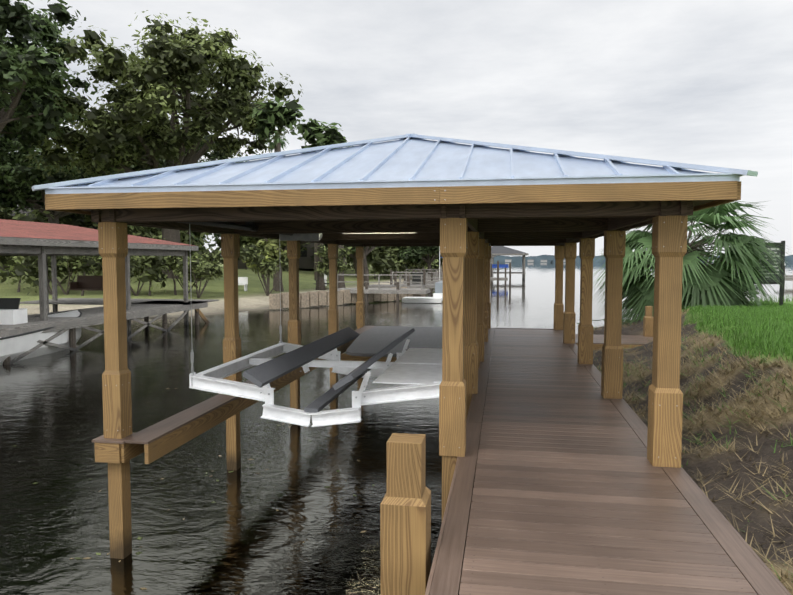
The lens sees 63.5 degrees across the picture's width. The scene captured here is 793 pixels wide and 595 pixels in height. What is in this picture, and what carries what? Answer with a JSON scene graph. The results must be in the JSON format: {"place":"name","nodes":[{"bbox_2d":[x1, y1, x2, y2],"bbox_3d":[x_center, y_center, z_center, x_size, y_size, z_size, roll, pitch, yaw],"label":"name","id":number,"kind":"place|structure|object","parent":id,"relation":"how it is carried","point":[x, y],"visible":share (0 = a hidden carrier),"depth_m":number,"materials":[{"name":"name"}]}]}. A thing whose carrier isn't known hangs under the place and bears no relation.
{"place":"outdoors","nodes":[
{"label":"outdoors","id":0,"kind":"place"},
{"bbox_2d":[0,263,792,594],"bbox_3d":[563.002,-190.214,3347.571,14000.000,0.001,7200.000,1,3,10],"label":"lake water","id":1,"kind":"structure","parent":0,"point":[286,523],"depth_m":8.48,"materials":[{"name":"grey liquid"}]},
{"bbox_2d":[0,298,81,364],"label":"white skiff boat","id":2,"kind":"object","parent":1,"relation":"on","point":[13,313],"visible":0.6,"depth_m":18.38,"materials":[{"name":"paint"}]},
{"bbox_2d":[0,219,218,364],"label":"neighboring boathouse","id":3,"kind":"object","parent":1,"relation":"in","point":[42,241],"visible":0.6,"depth_m":22.71,"materials":[{"name":"red"}]},
{"bbox_2d":[70,388,398,589],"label":"floating leaves","id":4,"kind":"object","parent":1,"relation":"on","point":[139,538],"visible":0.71,"depth_m":6.62,"materials":[{"name":"brown plant"}]},
{"bbox_2d":[238,246,792,308],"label":"neighboring docks","id":5,"kind":"object","parent":1,"relation":"in","point":[414,290],"visible":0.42,"depth_m":42.36,"materials":[{"name":"grey wood"}]},
{"bbox_2d":[341,306,790,594],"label":"walkway deck","id":6,"kind":"structure","parent":1,"relation":"on","point":[574,491],"depth_m":4.20,"materials":[{"name":"brown wood"}]},
{"bbox_2d":[577,294,792,327],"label":"shoreline plants","id":7,"kind":"object","parent":1,"relation":"on","point":[786,300],"visible":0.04,"depth_m":41.85,"materials":[{"name":"green plant"}]},
{"bbox_2d":[0,261,792,594],"bbox_3d":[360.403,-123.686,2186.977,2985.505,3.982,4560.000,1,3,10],"label":"terrain","id":8,"kind":"structure","parent":0,"point":[704,463],"depth_m":6.38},
{"bbox_2d":[0,133,14,159],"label":"oak tree","id":9,"kind":"object","parent":8,"relation":"on","point":[3,149],"visible":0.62,"depth_m":53.97,"materials":[{"name":"green plant"}]},
{"bbox_2d":[3,125,77,207],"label":"oak tree","id":10,"kind":"object","parent":8,"relation":"on","point":[19,165],"depth_m":80.39,"materials":[{"name":"green plant"}]},
{"bbox_2d":[0,0,97,149],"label":"oak tree","id":11,"kind":"object","parent":8,"relation":"on","point":[31,81],"visible":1,"depth_m":40.03,"materials":[{"name":"green plant"}]},
{"bbox_2d":[22,256,96,294],"bbox_3d":[-20.248,-1.859,38.922,4.154,3.598,4.495,1,3,10],"label":"shrub","id":12,"kind":"object","parent":8,"relation":"on","point":[60,260],"visible":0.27,"depth_m":38.24,"materials":[{"name":"green plant"}]},
{"bbox_2d":[0,93,154,223],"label":"oak tree","id":13,"kind":"object","parent":8,"relation":"on","point":[18,182],"visible":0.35,"depth_m":55.10,"materials":[{"name":"green plant"}]},
{"bbox_2d":[0,236,204,295],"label":"bushes","id":14,"kind":"object","parent":8,"relation":"on","point":[30,272],"visible":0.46,"depth_m":38.94,"materials":[{"name":"green plant"}]},
{"bbox_2d":[0,208,214,272],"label":"trees","id":15,"kind":"object","parent":8,"relation":"on","point":[134,231],"visible":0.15,"depth_m":55.47,"materials":[{"name":"green plant"}]},
{"bbox_2d":[89,235,172,295],"bbox_3d":[-16.260,-1.949,39.378,4.910,3.852,3.425,-3,4,-40],"label":"shrub","id":16,"kind":"object","parent":8,"relation":"on","point":[152,261],"visible":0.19,"depth_m":39.02,"materials":[{"name":"green plant"}]},
{"bbox_2d":[23,10,302,278],"bbox_3d":[-18.569,-11.927,51.941,18.401,21.093,21.105,2,4,36],"label":"oak tree","id":17,"kind":"object","parent":8,"relation":"on","point":[126,131],"visible":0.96,"depth_m":48.06,"materials":[{"name":"green plant"}]},
{"bbox_2d":[0,208,346,270],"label":"neighbour houses","id":18,"kind":"structure","parent":8,"relation":"on","point":[306,261],"depth_m":84.52,"materials":[{"name":"grey"}]},
{"bbox_2d":[0,205,354,271],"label":"trees","id":19,"kind":"object","parent":8,"relation":"on","point":[83,220],"visible":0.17,"depth_m":66.46,"materials":[{"name":"green plant"}]},
{"bbox_2d":[118,118,242,234],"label":"oak tree","id":20,"kind":"object","parent":8,"relation":"on","point":[217,155],"visible":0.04,"depth_m":72.34,"materials":[{"name":"green plant"}]},
{"bbox_2d":[154,256,213,292],"bbox_3d":[-13.942,-1.571,42.272,3.286,2.810,3.847,2,4,35],"label":"tree","id":21,"kind":"object","parent":8,"relation":"on","point":[172,260],"visible":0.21,"depth_m":41.42,"materials":[{"name":"green plant"}]},
{"bbox_2d":[17,154,352,266],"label":"screen tree","id":22,"kind":"object","parent":8,"relation":"on","point":[216,236],"depth_m":95.78,"materials":[{"name":"green plant"}]},
{"bbox_2d":[173,245,223,297],"bbox_3d":[-11.946,-1.540,39.614,3.095,3.427,3.796,2,4,36],"label":"shrub","id":23,"kind":"object","parent":8,"relation":"on","point":[207,268],"visible":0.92,"depth_m":39.33,"materials":[{"name":"green plant"}]},
{"bbox_2d":[240,239,286,293],"bbox_3d":[-8.860,-2.440,44.269,3.508,4.717,3.849,-2,4,-28],"label":"tree","id":24,"kind":"object","parent":8,"relation":"on","point":[271,246],"visible":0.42,"depth_m":43.45,"materials":[{"name":"green plant"}]},
{"bbox_2d":[239,243,288,295],"bbox_3d":[-8.746,-1.851,43.146,4.085,3.689,2.836,-1,4,-20],"label":"shrub","id":25,"kind":"object","parent":8,"relation":"on","point":[267,268],"visible":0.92,"depth_m":42.60,"materials":[{"name":"green plant"}]},
{"bbox_2d":[242,236,286,289],"bbox_3d":[-9.592,-4.402,49.011,7.195,8.122,6.061,1,4,22],"label":"tree","id":26,"kind":"object","parent":8,"relation":"on","point":[254,239],"depth_m":48.81,"materials":[{"name":"green plant"}]},
{"bbox_2d":[265,131,289,151],"bbox_3d":[-12.036,-9.371,64.371,2.711,14.780,2.767,1,3,10],"label":"tall palm","id":27,"kind":"object","parent":8,"relation":"on","point":[282,142],"visible":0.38,"depth_m":63.87,"materials":[{"name":"green plant"}]},
{"bbox_2d":[248,95,350,291],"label":"tree cypress trunks","id":28,"kind":"object","parent":8,"relation":"on","point":[286,115],"visible":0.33,"depth_m":47.71,"materials":[{"name":"green plant"}]},
{"bbox_2d":[314,243,316,279],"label":"tall palm","id":29,"kind":"object","parent":8,"relation":"on","point":[315,260],"depth_m":65.94,"materials":[{"name":"brown plant"}]},
{"bbox_2d":[314,244,351,285],"bbox_3d":[-4.821,-2.095,48.243,2.447,3.911,3.318,1,4,20],"label":"tree","id":30,"kind":"object","parent":8,"relation":"on","point":[322,252],"visible":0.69,"depth_m":47.87,"materials":[{"name":"green plant"}]},
{"bbox_2d":[324,244,364,277],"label":"oak tree","id":31,"kind":"object","parent":8,"relation":"on","point":[353,248],"visible":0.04,"depth_m":77.77,"materials":[{"name":"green plant"}]},
{"bbox_2d":[345,256,371,271],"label":"hedge","id":32,"kind":"object","parent":8,"relation":"on","point":[353,262],"visible":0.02,"depth_m":95.86,"materials":[{"name":"green plant"}]},
{"bbox_2d":[364,247,374,286],"bbox_3d":[-3.335,-5.363,59.322,8.406,9.252,6.731,1,3,10],"label":"tree","id":33,"kind":"object","parent":8,"relation":"on","point":[366,251],"depth_m":58.48,"materials":[{"name":"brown plant"}]},
{"bbox_2d":[91,200,692,587],"bbox_3d":[0.634,1.001,10.707,5.370,4.770,10.580,1,3,10],"label":"boathouse frame","id":34,"kind":"object","parent":8,"relation":"on","point":[465,237],"visible":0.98,"depth_m":5.97,"materials":[{"name":"brown wood"}]},
{"bbox_2d":[92,326,374,463],"bbox_3d":[-1.668,1.121,11.074,0.550,0.210,10.575,1,3,10],"label":"catwalk","id":35,"kind":"object","parent":34,"relation":"in","point":[156,441],"visible":0.54,"depth_m":6.51,"materials":[{"name":"brown wood"}]},
{"bbox_2d":[178,221,441,426],"bbox_3d":[-0.580,0.064,8.283,2.840,2.189,4.890,1,3,10],"label":"boat lift","id":36,"kind":"object","parent":34,"relation":"on","point":[421,368],"visible":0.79,"depth_m":6.71,"materials":[{"name":"metal"}]},
{"bbox_2d":[31,133,757,214],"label":"roof","id":37,"kind":"structure","parent":34,"relation":"on","point":[411,169],"depth_m":5.35,"materials":[{"name":"blue metal"}]},
{"bbox_2d":[372,246,432,276],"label":"oak tree","id":38,"kind":"object","parent":8,"relation":"on","point":[395,250],"visible":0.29,"depth_m":86.39,"materials":[{"name":"green plant"}]},
{"bbox_2d":[364,247,441,278],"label":"tree","id":39,"kind":"object","parent":8,"relation":"on","point":[383,263],"visible":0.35,"depth_m":80.38,"materials":[{"name":"green plant"}]},
{"bbox_2d":[399,246,442,273],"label":"tree","id":40,"kind":"object","parent":8,"relation":"on","point":[417,253],"visible":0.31,"depth_m":82.43,"materials":[{"name":"green plant"}]},
{"bbox_2d":[437,256,442,264],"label":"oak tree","id":41,"kind":"object","parent":8,"relation":"on","point":[441,261],"visible":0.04,"depth_m":106.69,"materials":[{"name":"green plant"}]},
{"bbox_2d":[505,259,713,261],"bbox_3d":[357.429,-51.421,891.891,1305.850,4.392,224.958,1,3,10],"label":"treeline","id":42,"kind":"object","parent":8,"relation":"on","point":[509,260],"depth_m":911.02,"materials":[{"name":"grey"}]},
{"bbox_2d":[494,254,792,262],"bbox_3d":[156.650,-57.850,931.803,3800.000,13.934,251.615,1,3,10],"label":"distant treeline","id":43,"kind":"object","parent":8,"relation":"on","point":[537,259],"visible":0.1,"depth_m":924.87,"materials":[{"name":"green plant"}]},
{"bbox_2d":[592,201,792,325],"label":"sabal palm","id":44,"kind":"object","parent":8,"relation":"on","point":[720,280],"visible":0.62,"depth_m":17.08,"materials":[{"name":"green plant"}]},
{"bbox_2d":[593,301,792,593],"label":"grass tufts","id":45,"kind":"object","parent":8,"relation":"on","point":[776,319],"visible":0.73,"depth_m":7.64,"materials":[{"name":"plant"}]},
{"bbox_2d":[739,241,784,305],"bbox_3d":[10.496,-0.624,18.421,1.180,2.000,0.080,1,3,10],"label":"sign board","id":46,"kind":"object","parent":8,"relation":"on","point":[780,281],"visible":0.27,"depth_m":18.33,"materials":[{"name":"black"}]},
{"bbox_2d":[5,0,792,256],"label":"sky","id":47,"kind":"structure","parent":0,"point":[698,82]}
]}

